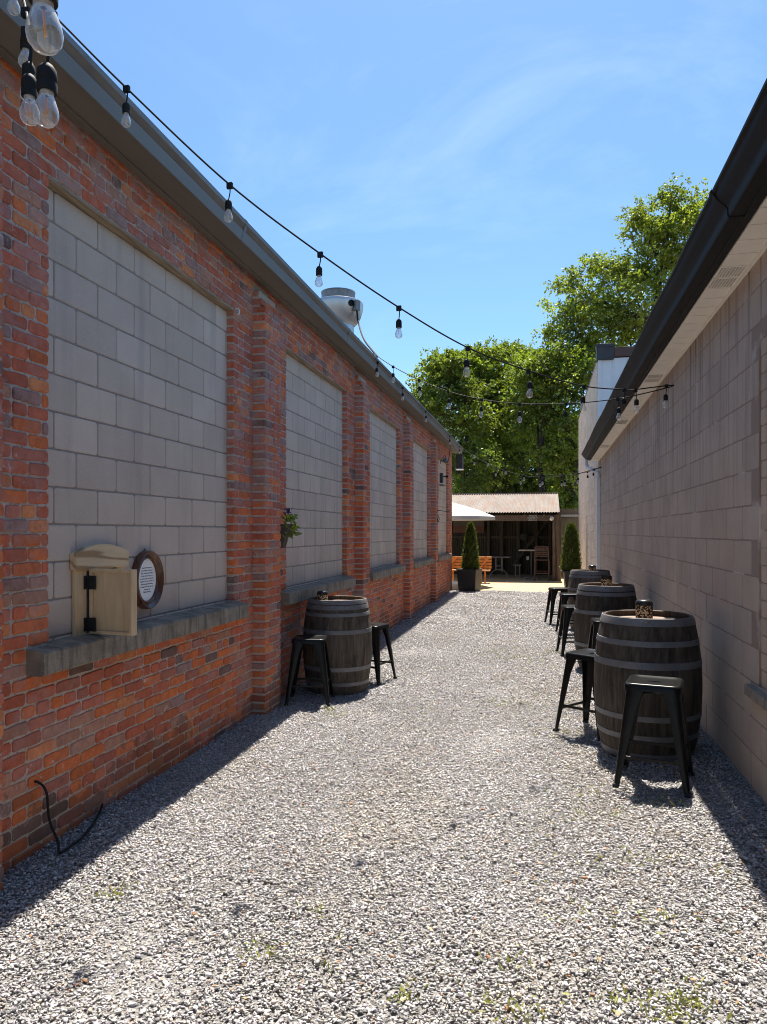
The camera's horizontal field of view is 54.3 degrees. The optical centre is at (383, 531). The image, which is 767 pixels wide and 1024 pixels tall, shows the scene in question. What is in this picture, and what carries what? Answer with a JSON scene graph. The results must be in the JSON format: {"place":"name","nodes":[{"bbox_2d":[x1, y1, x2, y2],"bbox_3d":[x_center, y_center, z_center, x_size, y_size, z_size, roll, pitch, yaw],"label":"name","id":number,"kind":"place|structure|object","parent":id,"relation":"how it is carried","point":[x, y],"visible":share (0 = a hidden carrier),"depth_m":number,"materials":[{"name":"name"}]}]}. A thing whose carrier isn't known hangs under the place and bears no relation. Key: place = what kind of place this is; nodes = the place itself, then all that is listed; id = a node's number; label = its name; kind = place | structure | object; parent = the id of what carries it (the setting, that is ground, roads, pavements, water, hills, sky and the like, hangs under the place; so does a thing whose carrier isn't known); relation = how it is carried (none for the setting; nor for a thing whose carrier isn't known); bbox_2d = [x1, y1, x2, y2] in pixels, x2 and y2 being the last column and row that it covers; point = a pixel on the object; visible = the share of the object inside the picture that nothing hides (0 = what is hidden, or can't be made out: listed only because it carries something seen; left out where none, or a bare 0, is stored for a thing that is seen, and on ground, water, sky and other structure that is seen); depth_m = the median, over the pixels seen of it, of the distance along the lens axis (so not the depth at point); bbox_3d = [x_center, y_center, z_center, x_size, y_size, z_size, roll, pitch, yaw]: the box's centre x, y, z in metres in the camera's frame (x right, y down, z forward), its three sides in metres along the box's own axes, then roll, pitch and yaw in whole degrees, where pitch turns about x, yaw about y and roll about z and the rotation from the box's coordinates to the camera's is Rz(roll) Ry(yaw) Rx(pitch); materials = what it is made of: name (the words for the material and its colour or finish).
{"place":"outdoors","nodes":[
{"label":"outdoors","id":0,"kind":"place"},
{"bbox_2d":[0,590,766,1023],"bbox_3d":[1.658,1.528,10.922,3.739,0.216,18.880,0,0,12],"label":"gravel","id":1,"kind":"structure","parent":0,"point":[490,608],"depth_m":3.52,"materials":[{"name":"grey gravel"}]},
{"bbox_2d":[284,635,333,705],"bbox_3d":[-0.694,1.294,7.050,0.426,0.605,0.426,0,0,1],"label":"bar stool","id":2,"kind":"object","parent":1,"relation":"on","point":[299,642],"visible":1,"depth_m":6.89,"materials":[{"name":"black metal"}]},
{"bbox_2d":[303,595,371,695],"bbox_3d":[-0.467,1.137,7.600,0.700,0.933,0.701,0,0,-22],"label":"barrel","id":3,"kind":"object","parent":1,"relation":"on","point":[342,623],"visible":0.94,"depth_m":7.32,"materials":[{"name":"brown wood"}]},
{"bbox_2d":[317,590,327,599],"bbox_3d":[-0.616,0.652,7.530,0.116,0.121,0.116,0,0,-12],"label":"lantern","id":4,"kind":"object","parent":3,"relation":"on","point":[322,594],"visible":0.79,"depth_m":7.49,"materials":[{"name":"metal"}]},
{"bbox_2d":[371,622,396,684],"bbox_3d":[-0.134,1.294,8.045,0.426,0.605,0.426,0,0,27],"label":"bar stool","id":5,"kind":"object","parent":1,"relation":"on","point":[377,627],"visible":0.41,"depth_m":7.87,"materials":[{"name":"black metal"}]},
{"bbox_2d":[84,598,735,1023],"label":"weeds","id":6,"kind":"object","parent":1,"relation":"on","point":[402,988],"visible":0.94,"depth_m":2.69,"materials":[{"name":"green plant"}]},
{"bbox_2d":[98,638,762,1015],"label":"leaf litter","id":7,"kind":"object","parent":1,"relation":"on","point":[598,956],"visible":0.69,"depth_m":2.66,"materials":[{"name":"brown plant"}]},
{"bbox_2d":[544,587,567,624],"bbox_3d":[2.982,1.255,12.697,0.426,0.605,0.426,0,0,0],"label":"bar stool","id":8,"kind":"object","parent":1,"relation":"on","point":[552,593],"visible":0.62,"depth_m":12.55,"materials":[{"name":"black metal"}]},
{"bbox_2d":[555,605,574,655],"bbox_3d":[2.410,1.233,9.404,0.426,0.605,0.426,0,0,4],"label":"bar stool","id":9,"kind":"object","parent":1,"relation":"on","point":[567,611],"visible":0.51,"depth_m":9.26,"materials":[{"name":"black metal"}]},
{"bbox_2d":[555,593,576,630],"bbox_3d":[2.850,1.242,11.376,0.426,0.605,0.426,0,0,6],"label":"bar stool","id":10,"kind":"object","parent":1,"relation":"on","point":[564,598],"visible":0.48,"depth_m":11.35,"materials":[{"name":"black metal"}]},
{"bbox_2d":[553,648,599,740],"bbox_3d":[1.589,1.217,5.673,0.426,0.605,0.426,0,0,-41],"label":"bar stool","id":11,"kind":"object","parent":1,"relation":"on","point":[585,656],"visible":0.52,"depth_m":5.67,"materials":[{"name":"black metal"}]},
{"bbox_2d":[568,569,610,628],"bbox_3d":[3.280,1.074,11.877,0.701,0.933,0.700,0,0,-13],"label":"barrel","id":12,"kind":"object","parent":1,"relation":"on","point":[577,577],"visible":0.39,"depth_m":11.68,"materials":[{"name":"brown wood"}]},
{"bbox_2d":[588,565,595,570],"bbox_3d":[3.299,0.588,11.822,0.116,0.123,0.116,0,0,44],"label":"lantern","id":13,"kind":"object","parent":12,"relation":"on","point":[592,567],"visible":0.82,"depth_m":11.78,"materials":[{"name":"metal"}]},
{"bbox_2d":[588,618,599,648],"bbox_3d":[2.312,1.208,7.728,0.426,0.605,0.426,0,0,8],"label":"bar stool","id":14,"kind":"object","parent":1,"relation":"on","point":[594,626],"visible":0.23,"depth_m":7.63,"materials":[{"name":"black metal"}]},
{"bbox_2d":[574,582,636,667],"bbox_3d":[2.490,1.053,8.369,0.701,0.933,0.700,0,0,39],"label":"barrel","id":15,"kind":"object","parent":1,"relation":"on","point":[595,600],"visible":0.52,"depth_m":8.14,"materials":[{"name":"brown wood"}]},
{"bbox_2d":[601,576,611,585],"bbox_3d":[2.478,0.559,8.311,0.122,0.139,0.122,0,0,-45],"label":"lantern","id":16,"kind":"object","parent":15,"relation":"on","point":[606,580],"visible":0.73,"depth_m":8.26,"materials":[{"name":"metal"}]},
{"bbox_2d":[594,610,702,761],"bbox_3d":[1.814,1.032,5.150,0.704,0.933,0.703,0,0,-5],"label":"barrel","id":17,"kind":"object","parent":1,"relation":"on","point":[660,643],"visible":0.84,"depth_m":4.88,"materials":[{"name":"brown wood"}]},
{"bbox_2d":[635,599,652,618],"bbox_3d":[1.793,0.536,5.144,0.116,0.143,0.116,0,0,-24],"label":"lantern","id":18,"kind":"object","parent":17,"relation":"on","point":[644,608],"visible":0.75,"depth_m":5.10,"materials":[{"name":"metal"}]},
{"bbox_2d":[612,674,694,797],"bbox_3d":[1.616,1.187,4.461,0.426,0.605,0.426,0,0,25],"label":"bar stool","id":19,"kind":"object","parent":1,"relation":"on","point":[638,686],"visible":1,"depth_m":4.36,"materials":[{"name":"black metal"}]},
{"bbox_2d":[56,0,766,473],"label":"sky","id":20,"kind":"structure","parent":0,"point":[451,157],"materials":[{"name":"blue"}]},
{"bbox_2d":[451,574,563,591],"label":"patio","id":21,"kind":"structure","parent":0,"point":[503,582],"depth_m":23.18,"materials":[{"name":"beige concrete"}]},
{"bbox_2d":[456,568,482,590],"bbox_3d":[2.344,1.305,20.380,0.570,0.590,0.570,0,0,26],"label":"planter box","id":22,"kind":"object","parent":21,"relation":"on","point":[468,579],"visible":0.95,"depth_m":20.16,"materials":[{"name":"black plastic"}]},
{"bbox_2d":[460,521,480,568],"bbox_3d":[2.372,0.430,20.382,0.601,1.450,0.518,0,0,-29],"label":"cedar shrub","id":23,"kind":"object","parent":22,"relation":"in","point":[470,553],"visible":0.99,"depth_m":20.26,"materials":[{"name":"green plant"}]},
{"bbox_2d":[452,556,491,582],"bbox_3d":[2.676,1.190,23.542,1.410,0.824,0.545,0,0,12],"label":"picnic bench","id":24,"kind":"object","parent":21,"relation":"on","point":[456,560],"visible":0.46,"depth_m":23.65,"materials":[{"name":"orange wood"}]},
{"bbox_2d":[452,503,494,585],"bbox_3d":[1.984,0.350,22.481,2.513,2.500,2.513,0,0,-11],"label":"patio umbrella","id":25,"kind":"object","parent":21,"relation":"on","point":[462,512],"visible":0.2,"depth_m":21.71,"materials":[{"name":"white fabric"}]},
{"bbox_2d":[490,556,510,577],"bbox_3d":[4.064,1.233,26.331,0.840,0.736,0.700,0,0,12],"label":"folding table","id":26,"kind":"object","parent":21,"relation":"on","point":[501,557],"visible":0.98,"depth_m":26.14,"materials":[{"name":"metal"}]},
{"bbox_2d":[452,492,560,580],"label":"open shed","id":27,"kind":"structure","parent":21,"relation":"on","point":[506,527],"depth_m":27.64,"materials":[{"name":"wood"}]},
{"bbox_2d":[453,521,483,532],"bbox_3d":[3.187,-0.250,28.000,1.150,0.580,0.022,0,0,12],"label":"wall poster","id":28,"kind":"object","parent":27,"relation":"attached to","point":[459,526],"depth_m":28.02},
{"bbox_2d":[520,533,527,540],"bbox_3d":[5.170,0.183,27.543,0.300,0.295,0.130,0,0,12],"label":"wall fan","id":29,"kind":"object","parent":27,"relation":"attached to","point":[523,536],"depth_m":27.49,"materials":[{"name":"black"}]},
{"bbox_2d":[528,515,537,520],"bbox_3d":[4.890,-0.460,24.488,0.331,0.200,0.013,0,0,12],"label":"private sign","id":30,"kind":"object","parent":27,"relation":"attached to","point":[532,517],"visible":1,"depth_m":24.48,"materials":[{"name":"black"}]},
{"bbox_2d":[514,564,521,577],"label":"stool","id":31,"kind":"object","parent":21,"relation":"on","point":[515,565],"visible":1,"depth_m":26.10,"materials":[{"name":"metal"}]},
{"bbox_2d":[519,549,544,578],"bbox_3d":[5.020,1.097,25.258,0.880,0.995,0.700,0,0,12],"label":"bar table","id":32,"kind":"object","parent":21,"relation":"on","point":[531,562],"visible":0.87,"depth_m":25.24,"materials":[{"name":"grey metal"}]},
{"bbox_2d":[534,546,549,580],"bbox_3d":[5.186,1.034,24.458,0.508,1.133,0.476,0,0,16],"label":"bar chair","id":33,"kind":"object","parent":21,"relation":"on","point":[548,559],"visible":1,"depth_m":24.28,"materials":[{"name":"red wood"}]},
{"bbox_2d":[560,570,569,587],"bbox_3d":[5.100,1.327,20.334,0.540,0.545,0.540,0,0,7],"label":"planter box","id":34,"kind":"object","parent":21,"relation":"on","point":[566,574],"visible":0.34,"depth_m":20.16,"materials":[{"name":"black plastic"}]},
{"bbox_2d":[560,522,581,570],"bbox_3d":[5.085,0.450,20.351,0.646,1.471,0.633,0,0,12],"label":"cedar shrub","id":35,"kind":"object","parent":34,"relation":"in","point":[571,548],"visible":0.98,"depth_m":20.20,"materials":[{"name":"green plant"}]},
{"bbox_2d":[558,508,578,576],"bbox_3d":[6.839,0.386,26.308,1.400,2.428,0.111,0,0,12],"label":"board fence","id":36,"kind":"object","parent":21,"relation":"on","point":[569,515],"visible":0.2,"depth_m":26.40,"materials":[{"name":"brown wood"}]},
{"bbox_2d":[578,343,634,568],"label":"annex building","id":37,"kind":"structure","parent":0,"point":[611,362],"depth_m":17.77,"materials":[{"name":"white paint"}]},
{"bbox_2d":[581,78,766,805],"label":"block building","id":38,"kind":"structure","parent":0,"point":[681,489],"depth_m":5.04,"materials":[{"name":"concrete"}]},
{"label":"ground","id":39,"kind":"structure","parent":0,"visible":0},
{"bbox_2d":[0,0,462,892],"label":"brick building","id":40,"kind":"structure","parent":39,"relation":"on","point":[178,414],"depth_m":4.92,"materials":[{"name":"brick"}]},
{"bbox_2d":[7,0,63,128],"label":"string light","id":41,"kind":"object","parent":40,"relation":"hanging from","point":[43,82],"visible":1,"depth_m":1.48,"materials":[{"name":"black rubber"}]},
{"bbox_2d":[34,780,103,853],"bbox_3d":[-1.619,1.415,3.969,0.173,0.358,0.559,0,0,12],"label":"power cord","id":42,"kind":"object","parent":40,"relation":"attached to","point":[52,827],"visible":1,"depth_m":3.74,"materials":[{"name":"black rubber"}]},
{"bbox_2d":[70,544,136,636],"bbox_3d":[-1.497,0.329,4.321,0.342,0.518,0.530,0,0,12],"label":"wooden hatch","id":43,"kind":"object","parent":40,"relation":"on","point":[104,601],"visible":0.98,"depth_m":4.16,"materials":[{"name":"brown wood"}]},
{"bbox_2d":[89,568,136,635],"bbox_3d":[-1.508,0.390,4.168,0.297,0.363,0.046,0,0,22],"label":"door","id":44,"kind":"structure","parent":43,"relation":"in","point":[113,603],"depth_m":4.15,"materials":[{"name":"brown wood"}]},
{"bbox_2d":[132,549,163,608],"bbox_3d":[-1.531,0.307,4.867,0.048,0.394,0.344,0,0,12],"label":"oval notice","id":45,"kind":"object","parent":40,"relation":"attached to","point":[147,565],"visible":1,"depth_m":4.88,"materials":[{"name":"brown wood"}]},
{"bbox_2d":[280,508,302,547],"bbox_3d":[-0.878,-0.043,7.021,0.192,0.385,0.281,0,0,12],"label":"wall planter","id":46,"kind":"object","parent":40,"relation":"attached to","point":[287,531],"visible":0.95,"depth_m":6.97,"materials":[{"name":"green wicker"}]},
{"bbox_2d":[321,287,377,357],"bbox_3d":[-0.633,-3.121,11.333,0.835,1.486,2.379,0,0,-7],"label":"exhaust fan","id":47,"kind":"object","parent":40,"relation":"on","point":[345,305],"visible":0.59,"depth_m":11.79,"materials":[{"name":"metal"}]},
{"bbox_2d":[58,18,673,411],"bbox_3d":[0.519,-1.714,5.160,5.223,1.508,0.070,0,0,-37],"label":"string light","id":48,"kind":"object","parent":40,"relation":"hanging from","point":[126,113],"visible":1,"depth_m":4.47,"materials":[{"name":"black rubber"}]},
{"bbox_2d":[375,358,459,451],"bbox_3d":[1.072,-2.187,15.415,0.061,0.236,11.200,0,0,12],"label":"string light","id":49,"kind":"object","parent":40,"relation":"attached to","point":[376,371],"visible":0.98,"depth_m":11.89,"materials":[{"name":"black rubber"}]},
{"bbox_2d":[439,473,447,485],"bbox_3d":[1.482,-1.285,18.344,0.195,0.310,0.440,0,0,12],"label":"security camera","id":50,"kind":"object","parent":40,"relation":"attached to","point":[441,477],"visible":1,"depth_m":18.28,"materials":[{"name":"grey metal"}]},
{"bbox_2d":[440,451,449,463],"bbox_3d":[1.580,-1.942,18.163,0.240,0.558,0.676,0,0,-18],"label":"wall lamp","id":51,"kind":"object","parent":40,"relation":"attached to","point":[445,460],"visible":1,"depth_m":18.33,"materials":[{"name":"metal"}]},
{"bbox_2d":[456,454,463,469],"bbox_3d":[2.153,-1.960,21.119,0.198,0.420,0.323,0,0,12],"label":"vent box","id":52,"kind":"object","parent":40,"relation":"attached to","point":[459,461],"visible":1,"depth_m":20.97,"materials":[{"name":"grey metal"}]},
{"bbox_2d":[425,408,599,483],"bbox_3d":[2.586,-1.643,14.676,3.653,1.458,0.066,0,0,-11],"label":"string light","id":53,"kind":"object","parent":40,"relation":"hanging from","point":[515,467],"visible":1,"depth_m":14.69,"materials":[{"name":"black rubber"}]},
{"bbox_2d":[373,353,673,420],"bbox_3d":[1.235,-1.717,8.321,0.072,1.302,4.208,0,0,-41],"label":"string light","id":54,"kind":"object","parent":40,"relation":"hanging from","point":[519,404],"visible":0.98,"depth_m":8.04,"materials":[{"name":"black rubber"}]},
{"bbox_2d":[451,438,601,486],"bbox_3d":[3.010,-1.628,16.641,0.069,1.340,4.238,0,0,-40],"label":"string light","id":55,"kind":"object","parent":40,"relation":"hanging from","point":[531,476],"visible":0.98,"depth_m":16.18,"materials":[{"name":"black rubber"}]},
{"bbox_2d":[405,347,512,494],"bbox_3d":[3.202,-3.374,32.822,5.104,9.969,5.914,0,0,12],"label":"leafy tree","id":56,"kind":"object","parent":39,"relation":"on","point":[445,370],"visible":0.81,"depth_m":31.58,"materials":[{"name":"green plant"}]},
{"bbox_2d":[452,335,544,492],"bbox_3d":[5.654,-3.954,35.696,5.580,11.130,5.692,0,0,12],"label":"leafy tree","id":57,"kind":"object","parent":39,"relation":"on","point":[506,448],"visible":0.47,"depth_m":34.59,"materials":[{"name":"green plant"}]},
{"bbox_2d":[452,416,556,494],"bbox_3d":[5.842,-2.178,37.924,7.937,7.578,5.457,0,0,-5],"label":"leafy tree","id":58,"kind":"object","parent":39,"relation":"on","point":[532,487],"visible":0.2,"depth_m":36.79,"materials":[{"name":"green plant"}]},
{"bbox_2d":[443,402,579,495],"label":"leafy tree","id":59,"kind":"object","parent":39,"relation":"on","point":[460,429],"depth_m":41.44,"materials":[{"name":"green plant"}]},
{"bbox_2d":[480,334,605,492],"bbox_3d":[7.304,-3.377,31.598,6.353,9.976,5.461,0,0,12],"label":"leafy tree","id":60,"kind":"object","parent":39,"relation":"on","point":[575,368],"visible":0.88,"depth_m":30.63,"materials":[{"name":"green plant"}]},
{"bbox_2d":[525,412,578,508],"bbox_3d":[7.192,-1.769,30.151,2.951,6.757,4.235,0,0,12],"label":"leafy tree","id":61,"kind":"object","parent":39,"relation":"on","point":[559,455],"visible":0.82,"depth_m":29.40,"materials":[{"name":"green plant"}]},
{"bbox_2d":[530,172,711,370],"bbox_3d":[11.073,-7.013,33.103,9.482,17.230,5.230,0,0,-10],"label":"leafy tree","id":62,"kind":"object","parent":39,"relation":"on","point":[587,310],"visible":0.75,"depth_m":32.59,"materials":[{"name":"green plant"}]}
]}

